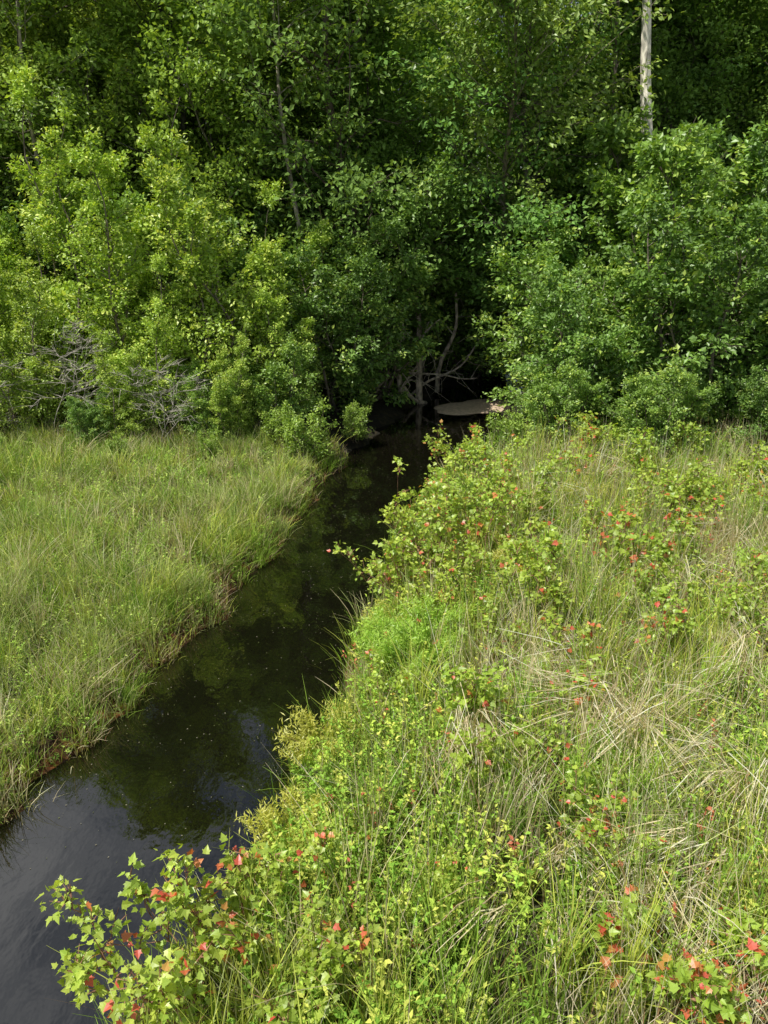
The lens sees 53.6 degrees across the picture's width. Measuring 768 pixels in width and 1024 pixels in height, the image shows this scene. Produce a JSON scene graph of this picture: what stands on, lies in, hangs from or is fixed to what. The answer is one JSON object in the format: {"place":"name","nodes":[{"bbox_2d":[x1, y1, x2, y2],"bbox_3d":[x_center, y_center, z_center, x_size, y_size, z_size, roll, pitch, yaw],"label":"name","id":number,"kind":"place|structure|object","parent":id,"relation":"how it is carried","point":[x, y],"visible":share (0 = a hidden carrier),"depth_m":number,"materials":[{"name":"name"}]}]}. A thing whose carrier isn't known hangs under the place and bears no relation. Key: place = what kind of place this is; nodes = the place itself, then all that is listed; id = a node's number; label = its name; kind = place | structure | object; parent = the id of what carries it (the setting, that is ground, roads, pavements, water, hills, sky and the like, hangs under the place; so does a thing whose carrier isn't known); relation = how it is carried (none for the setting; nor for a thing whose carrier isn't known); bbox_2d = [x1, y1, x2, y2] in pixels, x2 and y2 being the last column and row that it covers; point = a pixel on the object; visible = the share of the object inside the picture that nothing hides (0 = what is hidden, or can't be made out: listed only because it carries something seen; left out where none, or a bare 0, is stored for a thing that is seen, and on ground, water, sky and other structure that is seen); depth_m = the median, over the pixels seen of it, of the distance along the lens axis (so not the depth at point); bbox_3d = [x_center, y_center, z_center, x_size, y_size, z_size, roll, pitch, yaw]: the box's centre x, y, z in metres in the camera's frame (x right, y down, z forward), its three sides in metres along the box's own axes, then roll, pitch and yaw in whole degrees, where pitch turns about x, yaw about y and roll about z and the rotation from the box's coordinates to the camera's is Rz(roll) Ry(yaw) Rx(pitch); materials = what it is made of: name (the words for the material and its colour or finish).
{"place":"outdoors","nodes":[
{"label":"outdoors","id":0,"kind":"place"},
{"bbox_2d":[0,366,524,1023],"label":"creek water","id":1,"kind":"structure","parent":0,"point":[196,744],"depth_m":7.55,"materials":[{"name":"black liquid"}]},
{"bbox_2d":[434,399,511,414],"bbox_3d":[2.628,-2.855,20.381,2.950,0.165,1.601,-5,23,-13],"label":"sand bar","id":2,"kind":"object","parent":1,"relation":"in","point":[473,406],"visible":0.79,"depth_m":20.00,"materials":[{"name":"grey sand"}]},
{"bbox_2d":[0,347,767,1023],"bbox_3d":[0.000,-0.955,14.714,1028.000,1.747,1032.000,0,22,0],"label":"ground","id":3,"kind":"structure","parent":0,"point":[380,413],"depth_m":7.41,"materials":[{"name":"green plant"}]},
{"bbox_2d":[0,222,80,433],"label":"bright green shrub","id":4,"kind":"object","parent":3,"relation":"on","point":[35,315],"visible":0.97,"depth_m":15.48,"materials":[{"name":"green plant"}]},
{"bbox_2d":[0,176,118,388],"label":"round green shrub","id":5,"kind":"object","parent":3,"relation":"on","point":[46,266],"visible":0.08,"depth_m":17.88,"materials":[{"name":"green plant"}]},
{"bbox_2d":[0,107,123,405],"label":"bright green shrub","id":6,"kind":"object","parent":3,"relation":"on","point":[6,239],"visible":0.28,"depth_m":16.92,"materials":[{"name":"green plant"}]},
{"bbox_2d":[13,317,113,436],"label":"bare twig bush","id":7,"kind":"object","parent":3,"relation":"on","point":[71,363],"visible":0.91,"depth_m":15.19,"materials":[{"name":"grey plant"}]},
{"bbox_2d":[0,0,129,386],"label":"slender tree","id":8,"kind":"object","parent":3,"relation":"on","point":[64,103],"visible":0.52,"depth_m":17.14,"materials":[{"name":"green plant"}]},
{"bbox_2d":[59,386,120,448],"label":"round green shrub","id":9,"kind":"object","parent":3,"relation":"on","point":[86,416],"visible":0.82,"depth_m":15.21,"materials":[{"name":"green plant"}]},
{"bbox_2d":[1,60,189,409],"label":"bright green shrub","id":10,"kind":"object","parent":3,"relation":"on","point":[119,284],"visible":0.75,"depth_m":15.59,"materials":[{"name":"green plant"}]},
{"bbox_2d":[30,166,210,399],"bbox_3d":[-5.941,-5.387,18.732,5.268,5.772,4.240,3,22,8],"label":"round green shrub","id":11,"kind":"object","parent":3,"relation":"on","point":[135,195],"visible":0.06,"depth_m":17.61,"materials":[{"name":"green plant"}]},
{"bbox_2d":[94,329,150,441],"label":"bright green shrub","id":12,"kind":"object","parent":3,"relation":"on","point":[117,416],"visible":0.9,"depth_m":15.44,"materials":[{"name":"green plant"}]},
{"bbox_2d":[36,843,237,1023],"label":"red maple sapling","id":13,"kind":"object","parent":3,"relation":"on","point":[77,978],"visible":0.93,"depth_m":4.43,"materials":[{"name":"green plant"}]},
{"bbox_2d":[104,252,197,437],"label":"bright green shrub","id":14,"kind":"object","parent":3,"relation":"on","point":[158,306],"visible":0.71,"depth_m":15.75,"materials":[{"name":"green plant"}]},
{"bbox_2d":[106,355,212,447],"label":"bare twig bush","id":15,"kind":"object","parent":3,"relation":"on","point":[170,400],"visible":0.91,"depth_m":15.11,"materials":[{"name":"grey plant"}]},
{"bbox_2d":[0,410,351,824],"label":"bank grass","id":16,"kind":"structure","parent":3,"relation":"on","point":[16,440],"depth_m":10.74,"materials":[{"name":"green plant"}]},
{"bbox_2d":[166,357,256,442],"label":"round green shrub","id":17,"kind":"object","parent":3,"relation":"on","point":[202,403],"visible":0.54,"depth_m":15.51,"materials":[{"name":"green plant"}]},
{"bbox_2d":[134,86,300,421],"bbox_3d":[-3.617,-5.117,15.945,3.485,6.916,2.861,17,28,37],"label":"bright green shrub","id":18,"kind":"object","parent":3,"relation":"on","point":[227,327],"visible":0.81,"depth_m":15.78,"materials":[{"name":"green plant"}]},
{"bbox_2d":[150,833,288,978],"bbox_3d":[-0.943,2.601,4.942,0.765,0.931,0.836,8,23,20],"label":"red maple sapling","id":19,"kind":"object","parent":3,"relation":"on","point":[226,935],"visible":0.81,"depth_m":4.83,"materials":[{"name":"green plant"}]},
{"bbox_2d":[205,320,263,443],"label":"bright green shrub","id":20,"kind":"object","parent":3,"relation":"on","point":[219,390],"visible":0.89,"depth_m":15.37,"materials":[{"name":"green plant"}]},
{"bbox_2d":[163,172,341,394],"bbox_3d":[-3.151,-5.415,18.602,4.759,5.628,5.328,-8,23,-18],"label":"round green shrub","id":21,"kind":"object","parent":3,"relation":"on","point":[228,273],"visible":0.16,"depth_m":17.68,"materials":[{"name":"green plant"}]},
{"bbox_2d":[224,330,321,443],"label":"round green shrub","id":22,"kind":"object","parent":3,"relation":"on","point":[272,373],"visible":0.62,"depth_m":15.79,"materials":[{"name":"green plant"}]},
{"bbox_2d":[156,0,395,246],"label":"slender tree","id":23,"kind":"object","parent":3,"relation":"on","point":[310,23],"visible":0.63,"depth_m":17.03,"materials":[{"name":"green plant"}]},
{"bbox_2d":[244,251,323,423],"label":"bright green shrub","id":24,"kind":"object","parent":3,"relation":"on","point":[278,308],"visible":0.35,"depth_m":16.15,"materials":[{"name":"green plant"}]},
{"bbox_2d":[235,775,337,867],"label":"dog fennel plant","id":25,"kind":"object","parent":3,"relation":"on","point":[249,822],"visible":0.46,"depth_m":6.08,"materials":[{"name":"green plant"}]},
{"bbox_2d":[249,177,343,406],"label":"bright green shrub","id":26,"kind":"object","parent":3,"relation":"on","point":[316,237],"visible":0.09,"depth_m":17.24,"materials":[{"name":"green plant"}]},
{"bbox_2d":[243,931,350,1023],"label":"red maple sapling","id":27,"kind":"object","parent":3,"relation":"on","point":[328,961],"visible":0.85,"depth_m":4.39,"materials":[{"name":"green plant"}]},
{"bbox_2d":[255,821,339,920],"bbox_3d":[-0.577,2.554,5.214,0.674,0.844,0.342,-18,28,-37],"label":"red maple sapling","id":28,"kind":"object","parent":3,"relation":"on","point":[315,838],"visible":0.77,"depth_m":5.12,"materials":[{"name":"green plant"}]},
{"bbox_2d":[275,397,339,461],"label":"green shrub","id":29,"kind":"object","parent":3,"relation":"on","point":[311,435],"visible":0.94,"depth_m":15.04,"materials":[{"name":"green plant"}]},
{"bbox_2d":[271,699,361,768],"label":"dog fennel plant","id":30,"kind":"object","parent":3,"relation":"on","point":[305,730],"visible":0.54,"depth_m":7.11,"materials":[{"name":"green plant"}]},
{"bbox_2d":[284,885,384,995],"bbox_3d":[-0.300,2.687,4.586,0.631,0.790,0.320,8,23,20],"label":"red maple sapling","id":31,"kind":"object","parent":3,"relation":"on","point":[364,935],"visible":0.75,"depth_m":4.52,"materials":[{"name":"green plant"}]},
{"bbox_2d":[270,239,421,419],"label":"round green shrub","id":32,"kind":"object","parent":3,"relation":"on","point":[348,377],"visible":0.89,"depth_m":17.35,"materials":[{"name":"green plant"}]},
{"bbox_2d":[241,127,464,371],"bbox_3d":[-0.840,-6.837,20.736,6.417,6.779,5.732,2,22,6],"label":"round green shrub","id":33,"kind":"object","parent":3,"relation":"on","point":[356,161],"visible":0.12,"depth_m":18.66,"materials":[{"name":"green plant"}]},
{"bbox_2d":[340,399,373,442],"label":"green shrub","id":34,"kind":"object","parent":3,"relation":"on","point":[356,425],"visible":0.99,"depth_m":16.63,"materials":[{"name":"green plant"}]},
{"bbox_2d":[301,206,455,406],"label":"round green shrub","id":35,"kind":"object","parent":3,"relation":"on","point":[408,293],"visible":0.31,"depth_m":18.42,"materials":[{"name":"green plant"}]},
{"bbox_2d":[326,531,432,600],"bbox_3d":[-0.038,0.731,9.408,1.310,1.196,0.815,0,22,0],"label":"red maple sapling","id":36,"kind":"object","parent":3,"relation":"on","point":[396,555],"visible":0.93,"depth_m":9.28,"materials":[{"name":"green plant"}]},
{"bbox_2d":[0,0,767,376],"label":"forest trees","id":37,"kind":"object","parent":3,"relation":"on","point":[704,78],"visible":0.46,"depth_m":18.14,"materials":[{"name":"green plant"}]},
{"bbox_2d":[356,646,415,712],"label":"red maple sapling","id":38,"kind":"object","parent":3,"relation":"on","point":[370,679],"visible":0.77,"depth_m":7.34,"materials":[{"name":"green plant"}]},
{"bbox_2d":[357,610,467,683],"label":"dog fennel plant","id":39,"kind":"object","parent":3,"relation":"on","point":[400,654],"visible":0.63,"depth_m":8.01,"materials":[{"name":"green plant"}]},
{"bbox_2d":[377,450,464,582],"bbox_3d":[0.478,0.115,9.951,1.107,1.911,1.048,10,24,23],"label":"red maple sapling","id":40,"kind":"object","parent":3,"relation":"on","point":[401,513],"visible":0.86,"depth_m":9.87,"materials":[{"name":"green plant"}]},
{"bbox_2d":[354,176,496,372],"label":"round green shrub","id":41,"kind":"object","parent":3,"relation":"on","point":[465,314],"visible":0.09,"depth_m":21.46,"materials":[{"name":"green plant"}]},
{"bbox_2d":[371,283,486,404],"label":"tangled tree trunks","id":42,"kind":"object","parent":3,"relation":"on","point":[420,384],"visible":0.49,"depth_m":20.39,"materials":[{"name":"brown plant"}]},
{"bbox_2d":[406,560,460,613],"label":"red maple sapling","id":43,"kind":"object","parent":3,"relation":"on","point":[440,576],"visible":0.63,"depth_m":8.74,"materials":[{"name":"green plant"}]},
{"bbox_2d":[344,141,526,336],"bbox_3d":[0.911,-6.035,19.598,3.662,6.151,4.496,-13,25,-28],"label":"leaning shrub","id":44,"kind":"object","parent":3,"relation":"on","point":[456,203],"visible":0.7,"depth_m":17.98,"materials":[{"name":"green plant"}]},
{"bbox_2d":[390,591,489,663],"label":"dog fennel plant","id":45,"kind":"object","parent":3,"relation":"on","point":[421,630],"visible":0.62,"depth_m":8.38,"materials":[{"name":"green plant"}]},
{"bbox_2d":[413,499,493,589],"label":"red maple sapling","id":46,"kind":"object","parent":3,"relation":"on","point":[437,550],"visible":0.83,"depth_m":9.36,"materials":[{"name":"green plant"}]},
{"bbox_2d":[423,419,487,482],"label":"red maple sapling","id":47,"kind":"object","parent":3,"relation":"on","point":[462,455],"visible":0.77,"depth_m":12.79,"materials":[{"name":"green plant"}]},
{"bbox_2d":[413,440,499,540],"bbox_3d":[1.006,-0.132,10.685,1.194,1.751,1.200,0,22,0],"label":"red maple sapling","id":48,"kind":"object","parent":3,"relation":"on","point":[487,467],"visible":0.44,"depth_m":10.56,"materials":[{"name":"green plant"}]},
{"bbox_2d":[433,857,492,940],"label":"shrub","id":49,"kind":"object","parent":3,"relation":"on","point":[448,891],"visible":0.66,"depth_m":4.79,"materials":[{"name":"green plant"}]},
{"bbox_2d":[412,235,520,382],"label":"round green shrub","id":50,"kind":"object","parent":3,"relation":"on","point":[463,369],"visible":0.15,"depth_m":22.75,"materials":[{"name":"green plant"}]},
{"bbox_2d":[166,416,767,1023],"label":"bank herbs","id":51,"kind":"object","parent":3,"relation":"on","point":[342,778],"visible":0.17,"depth_m":5.63,"materials":[{"name":"green plant"}]},
{"bbox_2d":[435,661,507,733],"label":"red maple sapling","id":52,"kind":"object","parent":3,"relation":"on","point":[488,692],"visible":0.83,"depth_m":6.42,"materials":[{"name":"green plant"}]},
{"bbox_2d":[389,682,568,843],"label":"dead straw clump","id":53,"kind":"object","parent":3,"relation":"on","point":[471,727],"visible":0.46,"depth_m":6.04,"materials":[{"name":"beige plant"}]},
{"bbox_2d":[445,722,517,801],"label":"red maple sapling","id":54,"kind":"object","parent":3,"relation":"on","point":[488,747],"visible":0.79,"depth_m":5.88,"materials":[{"name":"green plant"}]},
{"bbox_2d":[452,470,528,550],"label":"red maple sapling","id":55,"kind":"object","parent":3,"relation":"on","point":[501,500],"visible":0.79,"depth_m":9.98,"materials":[{"name":"green plant"}]},
{"bbox_2d":[463,427,524,512],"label":"red maple sapling","id":56,"kind":"object","parent":3,"relation":"on","point":[472,448],"visible":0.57,"depth_m":11.20,"materials":[{"name":"green plant"}]},
{"bbox_2d":[466,592,529,667],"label":"red maple sapling","id":57,"kind":"object","parent":3,"relation":"on","point":[482,602],"visible":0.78,"depth_m":7.94,"materials":[{"name":"green plant"}]},
{"bbox_2d":[484,406,529,456],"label":"green shrub","id":58,"kind":"object","parent":3,"relation":"on","point":[513,424],"visible":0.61,"depth_m":14.34,"materials":[{"name":"green plant"}]},
{"bbox_2d":[441,177,586,387],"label":"leaning shrub","id":59,"kind":"object","parent":3,"relation":"on","point":[471,251],"visible":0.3,"depth_m":19.11,"materials":[{"name":"green plant"}]},
{"bbox_2d":[489,516,551,616],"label":"red maple sapling","id":60,"kind":"object","parent":3,"relation":"on","point":[520,543],"visible":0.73,"depth_m":8.61,"materials":[{"name":"green plant"}]},
{"bbox_2d":[422,803,627,1022],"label":"dead straw clump","id":61,"kind":"object","parent":3,"relation":"on","point":[543,874],"visible":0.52,"depth_m":4.77,"materials":[{"name":"beige plant"}]},
{"bbox_2d":[373,0,684,361],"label":"overhanging tree","id":62,"kind":"object","parent":3,"relation":"on","point":[495,11],"visible":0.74,"depth_m":16.52,"materials":[{"name":"green plant"}]},
{"bbox_2d":[499,523,569,585],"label":"red maple sapling","id":63,"kind":"object","parent":3,"relation":"on","point":[557,547],"visible":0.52,"depth_m":8.84,"materials":[{"name":"green plant"}]},
{"bbox_2d":[509,714,576,786],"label":"red maple sapling","id":64,"kind":"object","parent":3,"relation":"on","point":[559,742],"visible":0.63,"depth_m":6.14,"materials":[{"name":"green plant"}]},
{"bbox_2d":[461,211,631,393],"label":"round green shrub","id":65,"kind":"object","parent":3,"relation":"on","point":[488,313],"visible":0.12,"depth_m":18.83,"materials":[{"name":"green plant"}]},
{"bbox_2d":[515,550,578,636],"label":"red maple sapling","id":66,"kind":"object","parent":3,"relation":"on","point":[539,573],"visible":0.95,"depth_m":8.07,"materials":[{"name":"green plant"}]},
{"bbox_2d":[500,355,611,455],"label":"round green shrub","id":67,"kind":"object","parent":3,"relation":"on","point":[541,390],"visible":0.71,"depth_m":14.00,"materials":[{"name":"green plant"}]},
{"bbox_2d":[537,611,606,674],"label":"red maple sapling","id":68,"kind":"object","parent":3,"relation":"on","point":[559,635],"visible":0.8,"depth_m":7.35,"materials":[{"name":"green plant"}]},
{"bbox_2d":[481,200,675,410],"bbox_3d":[4.379,-4.284,16.877,4.384,4.925,3.815,19,28,38],"label":"round green shrub","id":69,"kind":"object","parent":3,"relation":"on","point":[532,258],"visible":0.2,"depth_m":16.70,"materials":[{"name":"green plant"}]},
{"bbox_2d":[549,646,611,719],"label":"red maple sapling","id":70,"kind":"object","parent":3,"relation":"on","point":[595,657],"visible":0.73,"depth_m":6.76,"materials":[{"name":"green plant"}]},
{"bbox_2d":[503,254,668,436],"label":"round green shrub","id":71,"kind":"object","parent":3,"relation":"on","point":[611,337],"visible":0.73,"depth_m":14.47,"materials":[{"name":"green plant"}]},
{"bbox_2d":[553,757,639,852],"bbox_3d":[1.506,2.189,5.483,0.589,0.747,0.453,9,24,21],"label":"red maple sapling","id":72,"kind":"object","parent":3,"relation":"on","point":[617,803],"visible":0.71,"depth_m":5.42,"materials":[{"name":"green plant"}]},
{"bbox_2d":[534,0,679,248],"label":"dark trunk tree","id":73,"kind":"object","parent":3,"relation":"on","point":[663,31],"visible":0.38,"depth_m":18.22,"materials":[{"name":"green plant"}]},
{"bbox_2d":[554,740,670,819],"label":"dog fennel plant","id":74,"kind":"object","parent":3,"relation":"on","point":[632,777],"visible":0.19,"depth_m":5.90,"materials":[{"name":"green plant"}]},
{"bbox_2d":[503,97,723,352],"bbox_3d":[5.866,-6.385,19.152,5.169,7.037,6.422,14,26,32],"label":"round green shrub","id":75,"kind":"object","parent":3,"relation":"on","point":[590,177],"visible":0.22,"depth_m":16.87,"materials":[{"name":"green plant"}]},
{"bbox_2d":[574,818,665,890],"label":"red maple sapling","id":76,"kind":"object","parent":3,"relation":"on","point":[602,831],"visible":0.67,"depth_m":4.98,"materials":[{"name":"green plant"}]},
{"bbox_2d":[485,628,762,838],"bbox_3d":[1.870,1.575,6.194,2.290,1.173,2.439,0,22,0],"label":"dead straw clump","id":77,"kind":"object","parent":3,"relation":"on","point":[634,715],"visible":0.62,"depth_m":6.17,"materials":[{"name":"beige plant"}]},
{"bbox_2d":[588,884,660,988],"bbox_3d":[1.411,2.543,4.482,0.413,0.680,0.546,7,23,18],"label":"red maple sapling","id":78,"kind":"object","parent":3,"relation":"on","point":[605,930],"visible":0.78,"depth_m":4.39,"materials":[{"name":"green plant"}]},
{"bbox_2d":[592,509,667,581],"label":"red maple sapling","id":79,"kind":"object","parent":3,"relation":"on","point":[631,536],"visible":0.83,"depth_m":8.84,"materials":[{"name":"green plant"}]},
{"bbox_2d":[621,426,660,486],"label":"red maple sapling","id":80,"kind":"object","parent":3,"relation":"on","point":[637,456],"visible":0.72,"depth_m":11.74,"materials":[{"name":"green plant"}]},
{"bbox_2d":[615,513,679,613],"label":"red maple sapling","id":81,"kind":"object","parent":3,"relation":"on","point":[664,550],"visible":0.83,"depth_m":8.35,"materials":[{"name":"green plant"}]},
{"bbox_2d":[640,0,657,265],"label":"pale trunk tree","id":82,"kind":"object","parent":3,"relation":"on","point":[645,40],"visible":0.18,"depth_m":16.33,"materials":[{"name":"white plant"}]},
{"bbox_2d":[553,808,748,915],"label":"dead straw clump","id":83,"kind":"object","parent":3,"relation":"on","point":[687,850],"visible":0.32,"depth_m":5.05,"materials":[{"name":"beige plant"}]},
{"bbox_2d":[591,357,721,463],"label":"round green shrub","id":84,"kind":"object","parent":3,"relation":"on","point":[646,395],"visible":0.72,"depth_m":13.01,"materials":[{"name":"green plant"}]},
{"bbox_2d":[561,114,767,418],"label":"round green shrub","id":85,"kind":"object","parent":3,"relation":"on","point":[657,153],"visible":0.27,"depth_m":14.93,"materials":[{"name":"green plant"}]},
{"bbox_2d":[634,581,698,664],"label":"red maple sapling","id":86,"kind":"object","parent":3,"relation":"on","point":[676,621],"visible":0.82,"depth_m":7.47,"materials":[{"name":"green plant"}]},
{"bbox_2d":[580,865,767,1022],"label":"dead straw clump","id":87,"kind":"object","parent":3,"relation":"on","point":[665,900],"visible":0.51,"depth_m":4.58,"materials":[{"name":"beige plant"}]},
{"bbox_2d":[583,186,767,445],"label":"round green shrub","id":88,"kind":"object","parent":3,"relation":"on","point":[693,327],"visible":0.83,"depth_m":13.81,"materials":[{"name":"green plant"}]},
{"bbox_2d":[652,461,708,532],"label":"red maple sapling","id":89,"kind":"object","parent":3,"relation":"on","point":[669,482],"visible":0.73,"depth_m":10.06,"materials":[{"name":"green plant"}]},
{"bbox_2d":[633,948,764,1023],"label":"red maple sapling","id":90,"kind":"object","parent":3,"relation":"on","point":[709,987],"visible":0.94,"depth_m":3.97,"materials":[{"name":"green plant"}]},
{"bbox_2d":[651,717,767,859],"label":"dead straw clump","id":91,"kind":"object","parent":3,"relation":"on","point":[736,784],"visible":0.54,"depth_m":5.56,"materials":[{"name":"beige plant"}]},
{"bbox_2d":[653,115,767,405],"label":"round green shrub","id":92,"kind":"object","parent":3,"relation":"on","point":[750,145],"visible":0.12,"depth_m":15.53,"materials":[{"name":"green plant"}]},
{"bbox_2d":[671,593,767,722],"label":"dead straw clump","id":93,"kind":"object","parent":3,"relation":"on","point":[734,646],"visible":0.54,"depth_m":7.05,"materials":[{"name":"beige plant"}]},
{"bbox_2d":[711,582,754,648],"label":"red maple sapling","id":94,"kind":"object","parent":3,"relation":"on","point":[740,601],"visible":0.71,"depth_m":7.57,"materials":[{"name":"green plant"}]},
{"bbox_2d":[705,905,767,1018],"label":"red maple sapling","id":95,"kind":"object","parent":3,"relation":"on","point":[761,957],"visible":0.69,"depth_m":4.38,"materials":[{"name":"green plant"}]},
{"bbox_2d":[709,222,767,426],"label":"round green shrub","id":96,"kind":"object","parent":3,"relation":"on","point":[758,349],"visible":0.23,"depth_m":14.09,"materials":[{"name":"green plant"}]},
{"bbox_2d":[722,363,767,457],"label":"round green shrub","id":97,"kind":"object","parent":3,"relation":"on","point":[753,398],"visible":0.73,"depth_m":13.24,"materials":[{"name":"green plant"}]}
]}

